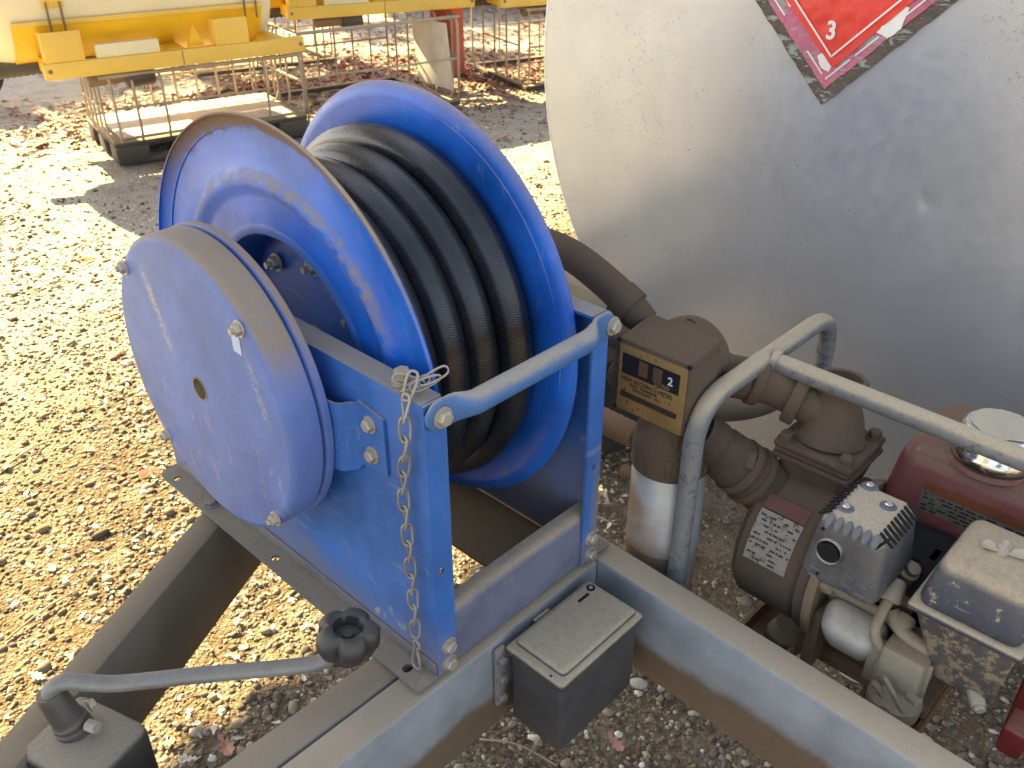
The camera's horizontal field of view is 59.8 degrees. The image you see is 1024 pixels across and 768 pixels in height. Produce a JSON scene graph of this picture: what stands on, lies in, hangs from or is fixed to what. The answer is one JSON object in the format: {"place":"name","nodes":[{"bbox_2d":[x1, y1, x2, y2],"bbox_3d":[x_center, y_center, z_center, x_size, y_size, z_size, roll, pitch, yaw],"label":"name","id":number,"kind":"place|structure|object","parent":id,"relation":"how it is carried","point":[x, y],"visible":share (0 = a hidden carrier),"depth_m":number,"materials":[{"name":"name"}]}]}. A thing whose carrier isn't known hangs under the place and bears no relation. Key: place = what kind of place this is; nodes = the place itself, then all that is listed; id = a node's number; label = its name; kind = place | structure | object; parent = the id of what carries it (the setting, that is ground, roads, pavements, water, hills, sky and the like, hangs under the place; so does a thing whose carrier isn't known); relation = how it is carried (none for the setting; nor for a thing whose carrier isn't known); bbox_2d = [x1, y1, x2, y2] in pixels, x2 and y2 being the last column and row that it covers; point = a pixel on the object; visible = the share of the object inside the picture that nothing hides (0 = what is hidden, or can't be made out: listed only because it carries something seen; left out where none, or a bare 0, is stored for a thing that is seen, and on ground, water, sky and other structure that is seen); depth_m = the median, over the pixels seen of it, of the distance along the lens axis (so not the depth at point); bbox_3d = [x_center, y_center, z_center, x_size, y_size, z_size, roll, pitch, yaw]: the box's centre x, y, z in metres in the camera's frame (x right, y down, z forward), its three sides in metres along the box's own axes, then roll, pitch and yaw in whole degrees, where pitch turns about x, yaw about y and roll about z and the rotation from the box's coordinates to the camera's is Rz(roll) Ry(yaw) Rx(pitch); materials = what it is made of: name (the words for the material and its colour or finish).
{"place":"outdoors","nodes":[
{"label":"outdoors","id":0,"kind":"place"},
{"bbox_2d":[0,4,1023,767],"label":"ground","id":1,"kind":"structure","parent":0,"point":[38,92],"depth_m":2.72,"materials":[{"name":"beige gravel"}]},
{"bbox_2d":[0,440,48,470],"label":"twig","id":2,"kind":"object","parent":1,"relation":"on","point":[15,458],"visible":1,"depth_m":2.73,"materials":[{"name":"beige wood"}]},
{"bbox_2d":[78,256,93,260],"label":"fallen leaf","id":3,"kind":"object","parent":1,"relation":"on","point":[90,258],"visible":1,"depth_m":4.03,"materials":[{"name":"yellow plant"}]},
{"bbox_2d":[77,462,118,468],"bbox_3d":[-1.244,0.245,2.682,0.131,0.012,0.017,2,31,4],"label":"twig","id":4,"kind":"object","parent":1,"relation":"on","point":[97,463],"visible":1,"depth_m":2.68,"materials":[{"name":"beige wood"}]},
{"bbox_2d":[139,467,157,476],"bbox_3d":[-1.077,0.260,2.639,0.058,0.020,0.031,2,31,3],"label":"fallen leaf","id":5,"kind":"object","parent":1,"relation":"on","point":[144,472],"visible":1,"depth_m":2.64,"materials":[{"name":"orange plant"}]},
{"bbox_2d":[79,52,307,165],"bbox_3d":[-2.018,-1.824,5.642,1.234,0.517,0.774,-19,36,-29],"label":"wire cage","id":6,"kind":"object","parent":1,"relation":"on","point":[128,137],"visible":0.72,"depth_m":5.51,"materials":[{"name":"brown metal"}]},
{"bbox_2d":[0,0,304,87],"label":"tank unit","id":7,"kind":"object","parent":6,"relation":"on","point":[89,40],"visible":1,"depth_m":4.98,"materials":[{"name":"yellow metal"}]},
{"bbox_2d":[217,733,234,754],"bbox_3d":[-0.590,0.741,1.828,0.059,0.012,0.033,26,40,36],"label":"fallen leaf","id":8,"kind":"object","parent":1,"relation":"on","point":[228,748],"visible":1,"depth_m":1.83,"materials":[{"name":"pink plant"}]},
{"bbox_2d":[182,17,334,76],"bbox_3d":[-2.318,-3.140,7.757,1.234,0.592,1.034,-18,35,-27],"label":"wire cage","id":9,"kind":"object","parent":1,"relation":"on","point":[326,57],"visible":0.3,"depth_m":7.62,"materials":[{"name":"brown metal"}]},
{"bbox_2d":[0,4,546,189],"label":"leaf drift","id":10,"kind":"object","parent":1,"relation":"on","point":[362,64],"visible":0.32,"depth_m":7.10,"materials":[{"name":"beige plant"}]},
{"bbox_2d":[0,169,628,766],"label":"leaf litter","id":11,"kind":"object","parent":1,"relation":"on","point":[37,675],"visible":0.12,"depth_m":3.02,"materials":[{"name":"brown plant"}]},
{"bbox_2d":[251,10,460,125],"bbox_3d":[-1.151,-2.341,6.409,1.234,0.612,1.034,-19,36,-29],"label":"wire cage","id":12,"kind":"object","parent":1,"relation":"on","point":[434,63],"visible":0.62,"depth_m":6.48,"materials":[{"name":"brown metal"}]},
{"bbox_2d":[269,0,474,27],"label":"tank unit","id":13,"kind":"object","parent":12,"relation":"on","point":[329,13],"visible":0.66,"depth_m":6.17,"materials":[{"name":"yellow metal"}]},
{"bbox_2d":[430,8,472,75],"bbox_3d":[-0.532,-2.893,7.321,0.300,0.620,0.300,13,33,20],"label":"red post","id":14,"kind":"object","parent":1,"relation":"on","point":[459,11],"visible":0.27,"depth_m":7.30,"materials":[{"name":"metal"}]},
{"bbox_2d":[0,270,975,767],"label":"trailer frame","id":15,"kind":"object","parent":1,"relation":"on","point":[746,682],"visible":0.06,"depth_m":1.07,"materials":[{"name":"grey metal"}]},
{"bbox_2d":[26,607,379,767],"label":"jockey winder","id":16,"kind":"object","parent":15,"relation":"attached to","point":[82,732],"visible":1,"depth_m":0.93,"materials":[{"name":"grey metal"}]},
{"bbox_2d":[114,80,621,694],"bbox_3d":[-0.208,-0.053,1.094,0.613,0.568,0.388,26,40,36],"label":"hose reel","id":17,"kind":"object","parent":15,"relation":"on","point":[274,328],"visible":0.95,"depth_m":0.98,"materials":[{"name":"blue paint"}]},
{"bbox_2d":[306,122,532,472],"bbox_3d":[-0.195,-0.077,1.124,0.474,0.474,0.165,26,40,36],"label":"rubber hose","id":18,"kind":"object","parent":17,"relation":"on","point":[422,207],"visible":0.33,"depth_m":0.98,"materials":[{"name":"black rubber"}]},
{"bbox_2d":[391,365,448,670],"bbox_3d":[-0.096,0.148,0.930,0.051,0.381,0.058,26,40,36],"label":"chain","id":19,"kind":"object","parent":17,"relation":"hanging from","point":[402,378],"visible":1,"depth_m":0.86,"materials":[{"name":"metal"}]},
{"bbox_2d":[493,581,642,749],"bbox_3d":[0.071,0.350,1.109,0.097,0.138,0.170,26,40,36],"label":"battery box","id":20,"kind":"object","parent":15,"relation":"attached to","point":[571,654],"visible":1,"depth_m":1.07,"materials":[{"name":"grey plastic"}]},
{"bbox_2d":[544,0,1023,480],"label":"fuel tank","id":21,"kind":"object","parent":15,"relation":"on","point":[748,178],"visible":0.91,"depth_m":1.38,"materials":[{"name":"silver metal"}]},
{"bbox_2d":[667,313,1023,758],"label":"petrol engine","id":22,"kind":"object","parent":15,"relation":"on","point":[912,606],"visible":0.95,"depth_m":1.02,"materials":[{"name":"grey metal"}]},
{"bbox_2d":[714,357,797,421],"bbox_3d":[0.315,0.009,1.283,0.239,0.077,0.081,-3,31,-5],"label":"elbow pipe","id":23,"kind":"object","parent":22,"relation":"attached to","point":[731,409],"visible":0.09,"depth_m":1.26,"materials":[{"name":"brown metal"}]},
{"bbox_2d":[703,353,885,626],"bbox_3d":[0.352,0.130,1.193,0.238,0.357,0.227,26,40,36],"label":"fuel pump","id":24,"kind":"object","parent":22,"relation":"attached to","point":[827,449],"visible":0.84,"depth_m":1.12,"materials":[{"name":"metal"}]},
{"bbox_2d":[619,417,708,591],"bbox_3d":[0.206,0.182,1.222,0.111,0.352,0.106,-3,31,-4],"label":"fuel filter","id":25,"kind":"object","parent":24,"relation":"attached to","point":[651,472],"visible":0.58,"depth_m":1.16,"materials":[{"name":"silver metal"}]},
{"bbox_2d":[602,407,636,447],"bbox_3d":[0.030,0.016,1.358,0.047,0.090,0.426,-26,40,-36],"label":"suction hose","id":26,"kind":"object","parent":25,"relation":"attached to","point":[617,427],"visible":0.17,"depth_m":1.22,"materials":[{"name":"brown rubber"}]},
{"bbox_2d":[607,315,729,435],"bbox_3d":[0.192,-0.027,1.128,0.148,0.111,0.116,26,40,36],"label":"flow meter","id":27,"kind":"object","parent":25,"relation":"on","point":[664,373],"visible":0.97,"depth_m":1.08,"materials":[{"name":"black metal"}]},
{"bbox_2d":[548,228,656,328],"bbox_3d":[0.059,-0.175,1.519,0.157,0.375,0.810,-4,31,-6],"label":"delivery hose","id":28,"kind":"object","parent":27,"relation":"attached to","point":[621,296],"visible":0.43,"depth_m":1.13,"materials":[{"name":"rubber"}]},
{"bbox_2d":[469,5,545,89],"bbox_3d":[0.398,-2.892,7.346,1.234,0.592,1.034,-16,34,-24],"label":"wire cage","id":29,"kind":"object","parent":1,"relation":"on","point":[495,73],"visible":0.43,"depth_m":7.15,"materials":[{"name":"brown metal"}]},
{"bbox_2d":[475,0,546,16],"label":"tank unit","id":30,"kind":"object","parent":29,"relation":"on","point":[520,3],"visible":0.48,"depth_m":6.55,"materials":[{"name":"yellow metal"}]},
{"bbox_2d":[480,738,556,765],"bbox_3d":[0.014,0.751,1.835,0.171,0.012,0.016,12,33,19],"label":"twig","id":31,"kind":"object","parent":1,"relation":"on","point":[485,739],"visible":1,"depth_m":1.84,"materials":[{"name":"wood"}]},
{"bbox_2d":[597,516,613,524],"bbox_3d":[0.235,0.375,2.474,0.102,0.014,0.018,8,32,14],"label":"twig","id":32,"kind":"object","parent":1,"relation":"on","point":[605,519],"visible":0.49,"depth_m":2.47,"materials":[{"name":"wood"}]},
{"bbox_2d":[608,731,624,750],"bbox_3d":[0.214,0.741,1.847,0.048,0.012,0.027,26,40,36],"label":"fallen leaf","id":33,"kind":"object","parent":1,"relation":"on","point":[617,745],"visible":1,"depth_m":1.85,"materials":[{"name":"pink plant"}]},
{"bbox_2d":[630,678,647,689],"bbox_3d":[0.283,0.670,1.993,0.039,0.017,0.028,5,31,8],"label":"stone","id":34,"kind":"object","parent":1,"relation":"on","point":[639,683],"visible":1,"depth_m":1.99,"materials":[{"name":"white stone"}]},
{"bbox_2d":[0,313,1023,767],"bbox_3d":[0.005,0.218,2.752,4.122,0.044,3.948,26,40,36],"label":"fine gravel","id":35,"kind":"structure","parent":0,"point":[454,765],"depth_m":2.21,"materials":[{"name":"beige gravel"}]},
{"bbox_2d":[5,588,80,640],"bbox_3d":[-1.139,0.555,2.165,0.011,0.013,0.200,18,35,27],"label":"twig","id":36,"kind":"object","parent":35,"relation":"on","point":[25,623],"visible":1,"depth_m":2.15,"materials":[{"name":"beige wood"}]},
{"bbox_2d":[839,672,857,682],"bbox_3d":[0.772,0.647,2.018,0.081,0.032,0.053,26,40,36],"label":"twig","id":37,"kind":"object","parent":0,"point":[847,677],"visible":0.06,"depth_m":2.00,"materials":[{"name":"grey wood"}]}
]}

